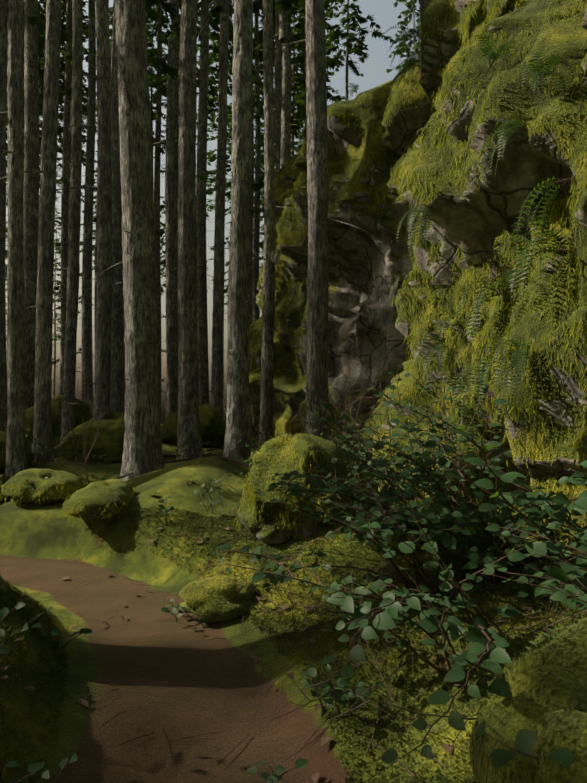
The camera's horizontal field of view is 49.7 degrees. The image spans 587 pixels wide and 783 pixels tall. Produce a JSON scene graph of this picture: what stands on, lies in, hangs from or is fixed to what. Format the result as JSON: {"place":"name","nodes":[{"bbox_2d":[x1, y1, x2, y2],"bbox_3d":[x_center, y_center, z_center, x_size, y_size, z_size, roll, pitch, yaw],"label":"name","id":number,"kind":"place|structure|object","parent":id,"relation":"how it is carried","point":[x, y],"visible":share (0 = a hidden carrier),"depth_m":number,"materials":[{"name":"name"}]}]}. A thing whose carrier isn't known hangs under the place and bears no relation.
{"place":"outdoors","nodes":[
{"label":"outdoors","id":0,"kind":"place"},
{"bbox_2d":[0,149,25,591],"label":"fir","id":1,"kind":"object","parent":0,"point":[2,584],"visible":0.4,"depth_m":4.31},
{"bbox_2d":[5,0,420,424],"label":"sky","id":2,"kind":"structure","parent":0,"point":[373,69],"materials":[{"name":"grey"}]},
{"bbox_2d":[0,425,586,782],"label":"forest ground","id":3,"kind":"structure","parent":0,"point":[45,549],"depth_m":3.65,"materials":[{"name":"green plant"}]},
{"bbox_2d":[0,474,10,502],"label":"mossy boulder","id":4,"kind":"object","parent":3,"relation":"on","point":[4,478],"visible":0.25,"depth_m":7.92,"materials":[{"name":"green plant"}]},
{"bbox_2d":[0,0,26,477],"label":"fir","id":5,"kind":"object","parent":3,"relation":"on","point":[16,461],"visible":0.96,"depth_m":8.96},
{"bbox_2d":[0,431,33,472],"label":"mossy boulder","id":6,"kind":"object","parent":3,"relation":"on","point":[29,454],"visible":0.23,"depth_m":9.04,"materials":[{"name":"green plant"}]},
{"bbox_2d":[5,28,41,416],"bbox_3d":[-10.768,-16.603,24.248,6.138,36.464,5.325,-1,-2,27],"label":"forest conifer","id":7,"kind":"object","parent":3,"relation":"on","point":[7,307],"visible":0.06,"depth_m":23.77,"materials":[{"name":"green plant"}]},
{"bbox_2d":[5,127,55,341],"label":"forest conifer","id":8,"kind":"object","parent":3,"relation":"on","point":[6,228],"visible":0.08,"depth_m":62.92,"materials":[{"name":"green plant"}]},
{"bbox_2d":[5,12,62,352],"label":"forest conifer","id":9,"kind":"object","parent":3,"relation":"on","point":[39,144],"depth_m":40.73,"materials":[{"name":"green plant"}]},
{"bbox_2d":[6,0,62,339],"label":"forest conifer","id":10,"kind":"object","parent":3,"relation":"on","point":[40,71],"visible":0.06,"depth_m":38.02,"materials":[{"name":"green plant"}]},
{"bbox_2d":[6,0,64,297],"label":"forest conifer","id":11,"kind":"object","parent":3,"relation":"on","point":[59,134],"visible":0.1,"depth_m":31.55,"materials":[{"name":"green plant"}]},
{"bbox_2d":[0,0,72,432],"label":"forest conifer","id":12,"kind":"object","parent":3,"relation":"on","point":[33,20],"visible":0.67,"depth_m":15.62,"materials":[{"name":"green plant"}]},
{"bbox_2d":[6,0,67,408],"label":"forest conifer","id":13,"kind":"object","parent":3,"relation":"on","point":[31,153],"visible":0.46,"depth_m":18.57,"materials":[{"name":"brown plant"}]},
{"bbox_2d":[1,468,87,504],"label":"mossy boulder","id":14,"kind":"object","parent":3,"relation":"on","point":[32,482],"visible":0.83,"depth_m":7.40,"materials":[{"name":"green plant"}]},
{"bbox_2d":[0,481,84,507],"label":"moss","id":15,"kind":"object","parent":14,"relation":"on","point":[59,489],"visible":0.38,"depth_m":7.30,"materials":[{"name":"green plant"}]},
{"bbox_2d":[23,0,66,461],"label":"fir","id":16,"kind":"object","parent":3,"relation":"on","point":[42,429],"visible":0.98,"depth_m":10.04,"materials":[{"name":"brown plant"}]},
{"bbox_2d":[5,0,85,284],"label":"forest conifer","id":17,"kind":"object","parent":3,"relation":"on","point":[62,64],"visible":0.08,"depth_m":35.63,"materials":[{"name":"green plant"}]},
{"bbox_2d":[6,33,96,385],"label":"forest conifer","id":18,"kind":"object","parent":3,"relation":"on","point":[59,139],"depth_m":54.30,"materials":[{"name":"green plant"}]},
{"bbox_2d":[23,0,87,394],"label":"forest conifer","id":19,"kind":"object","parent":3,"relation":"on","point":[65,193],"visible":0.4,"depth_m":28.00,"materials":[{"name":"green plant"}]},
{"bbox_2d":[25,395,91,453],"bbox_3d":[-5.297,0.831,14.008,1.930,1.506,2.562,0,-2,1],"label":"mossy boulder","id":20,"kind":"object","parent":3,"relation":"on","point":[83,409],"visible":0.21,"depth_m":13.33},
{"bbox_2d":[51,211,77,397],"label":"forest conifer","id":21,"kind":"object","parent":3,"relation":"on","point":[58,250],"visible":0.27,"depth_m":77.29,"materials":[{"name":"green plant"}]},
{"bbox_2d":[39,0,97,417],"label":"forest conifer","id":22,"kind":"object","parent":3,"relation":"on","point":[86,318],"visible":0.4,"depth_m":25.97,"materials":[{"name":"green plant"}]},
{"bbox_2d":[39,1,97,390],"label":"forest conifer","id":23,"kind":"object","parent":3,"relation":"on","point":[84,113],"visible":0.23,"depth_m":40.37,"materials":[{"name":"green plant"}]},
{"bbox_2d":[28,0,117,456],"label":"fir","id":24,"kind":"object","parent":3,"relation":"on","point":[73,264],"visible":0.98,"depth_m":13.12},
{"bbox_2d":[32,0,124,421],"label":"fir","id":25,"kind":"object","parent":3,"relation":"on","point":[101,383],"visible":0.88,"depth_m":12.03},
{"bbox_2d":[56,0,112,379],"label":"forest conifer","id":26,"kind":"object","parent":3,"relation":"on","point":[81,242],"visible":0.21,"depth_m":37.83,"materials":[{"name":"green plant"}]},
{"bbox_2d":[58,15,112,371],"bbox_3d":[-9.942,-16.535,32.053,5.092,40.328,4.840,0,-2,-3],"label":"forest conifer","id":27,"kind":"object","parent":3,"relation":"on","point":[84,137],"visible":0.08,"depth_m":31.33,"materials":[{"name":"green plant"}]},
{"bbox_2d":[79,151,96,339],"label":"forest conifer","id":28,"kind":"object","parent":3,"relation":"on","point":[94,203],"visible":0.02,"depth_m":57.04,"materials":[{"name":"green plant"}]},
{"bbox_2d":[58,410,124,462],"bbox_3d":[-3.461,0.933,11.945,1.641,1.159,1.495,0,-2,1],"label":"mossy boulder","id":29,"kind":"object","parent":3,"relation":"on","point":[110,438],"visible":0.54,"depth_m":11.37,"materials":[{"name":"green plant"}]},
{"bbox_2d":[63,479,132,518],"bbox_3d":[-2.112,1.187,7.018,0.734,0.393,1.240,0,-2,1],"label":"mossy boulder","id":30,"kind":"object","parent":3,"relation":"on","point":[87,504],"visible":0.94,"depth_m":6.61,"materials":[{"name":"green plant"}]},
{"bbox_2d":[63,479,132,515],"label":"boulder moss tufts","id":31,"kind":"object","parent":30,"relation":"on","point":[101,496],"visible":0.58,"depth_m":6.78,"materials":[{"name":"green plant"}]},
{"bbox_2d":[61,487,136,523],"bbox_3d":[-2.117,1.240,7.042,0.810,0.319,1.304,0,-2,1],"label":"moss","id":32,"kind":"object","parent":3,"relation":"on","point":[133,493],"visible":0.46,"depth_m":6.56,"materials":[{"name":"green plant"}]},
{"bbox_2d":[38,0,179,413],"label":"forest conifer","id":33,"kind":"object","parent":3,"relation":"on","point":[117,390],"visible":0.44,"depth_m":15.45,"materials":[{"name":"brown plant"}]},
{"bbox_2d":[82,2,164,158],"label":"forest conifer","id":34,"kind":"object","parent":3,"relation":"on","point":[149,43],"visible":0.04,"depth_m":46.89,"materials":[{"name":"green plant"}]},
{"bbox_2d":[93,0,164,480],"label":"fir","id":35,"kind":"object","parent":3,"relation":"on","point":[142,404],"visible":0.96,"depth_m":8.54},
{"bbox_2d":[124,63,165,329],"bbox_3d":[-5.852,-17.288,22.628,5.022,37.805,4.997,-1,-2,16],"label":"fir","id":36,"kind":"object","parent":3,"relation":"on","point":[160,150],"depth_m":23.08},
{"bbox_2d":[145,0,180,424],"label":"forest conifer","id":37,"kind":"object","parent":3,"relation":"on","point":[157,162],"visible":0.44,"depth_m":30.70,"materials":[{"name":"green plant"}]},
{"bbox_2d":[160,215,165,294],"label":"forest conifer","id":38,"kind":"object","parent":3,"relation":"on","point":[161,242],"visible":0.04,"depth_m":73.48,"materials":[{"name":"green plant"}]},
{"bbox_2d":[146,1,197,392],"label":"forest conifer","id":39,"kind":"object","parent":3,"relation":"on","point":[151,70],"visible":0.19,"depth_m":40.24,"materials":[{"name":"green plant"}]},
{"bbox_2d":[151,0,198,408],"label":"forest conifer","id":40,"kind":"object","parent":3,"relation":"on","point":[176,126],"visible":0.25,"depth_m":28.25,"materials":[{"name":"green plant"}]},
{"bbox_2d":[150,0,200,415],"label":"fir","id":41,"kind":"object","parent":3,"relation":"on","point":[172,387],"depth_m":18.00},
{"bbox_2d":[146,0,209,418],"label":"forest conifer","id":42,"kind":"object","parent":3,"relation":"on","point":[152,35],"visible":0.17,"depth_m":35.99,"materials":[{"name":"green plant"}]},
{"bbox_2d":[160,211,207,381],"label":"forest conifer","id":43,"kind":"object","parent":3,"relation":"on","point":[163,256],"visible":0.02,"depth_m":63.40,"materials":[{"name":"green plant"}]},
{"bbox_2d":[156,5,219,267],"bbox_3d":[-3.115,-15.805,21.223,4.478,34.832,4.779,1,-2,-28],"label":"forest conifer","id":44,"kind":"object","parent":3,"relation":"on","point":[162,89],"visible":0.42,"depth_m":20.74,"materials":[{"name":"green plant"}]},
{"bbox_2d":[165,0,218,462],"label":"fir","id":45,"kind":"object","parent":3,"relation":"on","point":[188,407],"visible":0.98,"depth_m":10.90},
{"bbox_2d":[161,404,225,447],"bbox_3d":[-2.451,0.882,15.448,1.850,1.168,1.912,0,-2,1],"label":"mossy boulder","id":46,"kind":"object","parent":3,"relation":"on","point":[213,427],"visible":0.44,"depth_m":14.78,"materials":[{"name":"green plant"}]},
{"bbox_2d":[162,0,233,348],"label":"forest conifer","id":47,"kind":"object","parent":3,"relation":"on","point":[211,91],"visible":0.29,"depth_m":40.48,"materials":[{"name":"green plant"}]},
{"bbox_2d":[155,0,262,405],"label":"forest conifer","id":48,"kind":"object","parent":3,"relation":"on","point":[202,326],"visible":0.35,"depth_m":24.26,"materials":[{"name":"brown plant"}]},
{"bbox_2d":[0,424,426,782],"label":"salal sprigs","id":49,"kind":"object","parent":3,"relation":"on","point":[342,698],"visible":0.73,"depth_m":2.89,"materials":[{"name":"green plant"}]},
{"bbox_2d":[179,575,255,621],"bbox_3d":[-0.535,1.552,4.790,0.667,0.322,0.574,0,-2,1],"label":"mossy boulder","id":50,"kind":"object","parent":3,"relation":"on","point":[206,592],"visible":0.79,"depth_m":4.61,"materials":[{"name":"green plant"}]},
{"bbox_2d":[178,574,256,622],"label":"boulder moss tufts","id":51,"kind":"object","parent":50,"relation":"on","point":[214,597],"visible":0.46,"depth_m":4.63,"materials":[{"name":"green plant"}]},
{"bbox_2d":[161,0,288,443],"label":"fir","id":52,"kind":"object","parent":3,"relation":"on","point":[217,344],"depth_m":16.09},
{"bbox_2d":[224,232,229,296],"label":"forest conifer","id":53,"kind":"object","parent":3,"relation":"on","point":[226,264],"visible":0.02,"depth_m":73.65,"materials":[{"name":"green plant"}]},
{"bbox_2d":[196,14,264,420],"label":"forest conifer","id":54,"kind":"object","parent":3,"relation":"on","point":[213,158],"visible":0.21,"depth_m":58.67,"materials":[{"name":"green plant"}]},
{"bbox_2d":[197,0,273,306],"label":"forest conifer","id":55,"kind":"object","parent":3,"relation":"on","point":[216,28],"visible":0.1,"depth_m":38.84,"materials":[{"name":"green plant"}]},
{"bbox_2d":[213,70,264,321],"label":"forest conifer","id":56,"kind":"object","parent":3,"relation":"on","point":[228,184],"visible":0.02,"depth_m":51.83,"materials":[{"name":"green plant"}]},
{"bbox_2d":[209,23,274,324],"bbox_3d":[-2.423,-19.396,35.347,7.553,44.871,6.553,0,-2,-5],"label":"forest conifer","id":57,"kind":"object","parent":3,"relation":"on","point":[228,194],"visible":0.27,"depth_m":34.62,"materials":[{"name":"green plant"}]},
{"bbox_2d":[223,0,278,461],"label":"fir","id":58,"kind":"object","parent":3,"relation":"on","point":[240,255],"visible":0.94,"depth_m":8.99,"materials":[{"name":"brown plant"}]},
{"bbox_2d":[209,0,293,321],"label":"forest conifer","id":59,"kind":"object","parent":3,"relation":"on","point":[256,249],"visible":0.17,"depth_m":31.87,"materials":[{"name":"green plant"}]},
{"bbox_2d":[253,148,264,311],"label":"forest conifer","id":60,"kind":"object","parent":3,"relation":"on","point":[261,217],"visible":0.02,"depth_m":61.28,"materials":[{"name":"green plant"}]},
{"bbox_2d":[252,0,301,446],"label":"fir","id":61,"kind":"object","parent":3,"relation":"on","point":[267,336],"depth_m":13.99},
{"bbox_2d":[250,0,304,216],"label":"forest conifer","id":62,"kind":"object","parent":3,"relation":"on","point":[278,84],"visible":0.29,"depth_m":23.17,"materials":[{"name":"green plant"}]},
{"bbox_2d":[250,0,305,190],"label":"forest conifer","id":63,"kind":"object","parent":3,"relation":"on","point":[258,117],"visible":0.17,"depth_m":27.23,"materials":[{"name":"green plant"}]},
{"bbox_2d":[253,2,327,156],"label":"forest conifer","id":64,"kind":"object","parent":3,"relation":"on","point":[294,98],"visible":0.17,"depth_m":45.32,"materials":[{"name":"green plant"}]},
{"bbox_2d":[0,460,586,782],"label":"leaf litter","id":65,"kind":"object","parent":3,"relation":"on","point":[325,739],"visible":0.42,"depth_m":3.40,"materials":[{"name":"brown plant"}]},
{"bbox_2d":[0,499,586,782],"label":"ground moss tufts","id":66,"kind":"object","parent":3,"relation":"on","point":[33,602],"visible":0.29,"depth_m":3.46,"materials":[{"name":"green plant"}]},
{"bbox_2d":[253,0,338,158],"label":"forest conifer","id":67,"kind":"object","parent":3,"relation":"on","point":[293,60],"visible":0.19,"depth_m":37.78,"materials":[{"name":"green plant"}]},
{"bbox_2d":[237,433,375,543],"bbox_3d":[0.150,0.875,5.921,1.299,0.988,1.455,0,-2,1],"label":"mossy boulder","id":68,"kind":"object","parent":3,"relation":"on","point":[268,534],"visible":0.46,"depth_m":5.37,"materials":[{"name":"green plant"}]},
{"bbox_2d":[236,433,374,530],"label":"boulder moss tufts","id":69,"kind":"object","parent":68,"relation":"on","point":[294,482],"visible":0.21,"depth_m":5.40,"materials":[{"name":"green plant"}]},
{"bbox_2d":[233,436,378,539],"bbox_3d":[0.141,0.865,5.924,1.370,0.924,1.539,0,-2,1],"label":"moss","id":70,"kind":"object","parent":68,"relation":"on","point":[250,491],"visible":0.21,"depth_m":5.31,"materials":[{"name":"green plant"}]},
{"bbox_2d":[27,24,586,782],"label":"sword ferns","id":71,"kind":"object","parent":3,"relation":"on","point":[421,218],"visible":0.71,"depth_m":4.77,"materials":[{"name":"green plant"}]},
{"bbox_2d":[273,3,342,133],"bbox_3d":[0.919,-17.928,31.184,5.130,39.307,5.396,-1,-2,15],"label":"forest conifer","id":72,"kind":"object","parent":3,"relation":"on","point":[329,94],"visible":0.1,"depth_m":31.46,"materials":[{"name":"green plant"}]},
{"bbox_2d":[274,9,344,154],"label":"forest conifer","id":73,"kind":"object","parent":3,"relation":"on","point":[327,73],"visible":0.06,"depth_m":49.33,"materials":[{"name":"green plant"}]},
{"bbox_2d":[41,331,586,777],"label":"bare shrub twigs","id":74,"kind":"object","parent":3,"relation":"on","point":[220,456],"visible":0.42,"depth_m":4.88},
{"bbox_2d":[263,0,378,439],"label":"fir","id":75,"kind":"object","parent":3,"relation":"on","point":[317,302],"visible":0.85,"depth_m":9.47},
{"bbox_2d":[232,407,414,500],"bbox_3d":[0.292,0.710,6.930,2.832,1.079,2.430,-1,-2,32],"label":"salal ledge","id":76,"kind":"object","parent":3,"relation":"on","point":[344,447],"visible":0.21,"depth_m":6.28,"materials":[{"name":"green plant"}]},
{"bbox_2d":[303,0,394,101],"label":"forest conifer","id":77,"kind":"object","parent":3,"relation":"on","point":[355,18],"visible":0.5,"depth_m":42.43,"materials":[{"name":"green plant"}]},
{"bbox_2d":[215,368,586,762],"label":"salal thicket","id":78,"kind":"object","parent":3,"relation":"on","point":[399,522],"visible":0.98,"depth_m":3.12,"materials":[{"name":"green plant"}]},
{"bbox_2d":[386,0,420,72],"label":"forest conifer","id":79,"kind":"object","parent":3,"relation":"on","point":[411,5],"visible":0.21,"depth_m":62.40,"materials":[{"name":"green plant"}]},
{"bbox_2d":[249,0,586,552],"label":"cliff wall","id":80,"kind":"structure","parent":3,"relation":"on","point":[472,222],"depth_m":5.72,"materials":[{"name":"green plant"}]},
{"bbox_2d":[250,0,586,544],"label":"hanging moss","id":81,"kind":"object","parent":80,"relation":"hanging from","point":[575,192],"visible":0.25,"depth_m":5.40,"materials":[{"name":"green plant"}]},
{"bbox_2d":[420,0,431,44],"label":"forest conifer","id":82,"kind":"object","parent":3,"relation":"on","point":[423,4],"visible":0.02,"depth_m":21.94,"materials":[{"name":"green plant"}]},
{"bbox_2d":[370,501,507,586],"bbox_3d":[0.980,0.994,4.202,0.936,0.538,0.846,0,-2,1],"label":"mossy boulder","id":83,"kind":"object","parent":3,"relation":"on","point":[459,573],"visible":0.35,"depth_m":3.90,"materials":[{"name":"green plant"}]},
{"bbox_2d":[419,542,586,782],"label":"salal","id":84,"kind":"object","parent":3,"relation":"on","point":[499,686],"visible":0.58,"depth_m":1.89,"materials":[{"name":"green plant"}]},
{"bbox_2d":[469,617,586,782],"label":"mossy boulder","id":85,"kind":"object","parent":3,"relation":"on","point":[563,654],"visible":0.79,"depth_m":1.83,"materials":[{"name":"green plant"}]},
{"bbox_2d":[463,614,586,782],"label":"boulder moss tufts","id":86,"kind":"object","parent":85,"relation":"on","point":[496,703],"visible":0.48,"depth_m":1.88,"materials":[{"name":"green plant"}]},
{"bbox_2d":[253,0,346,303],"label":"fir","id":87,"kind":"object","parent":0,"point":[285,135],"depth_m":19.26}
]}

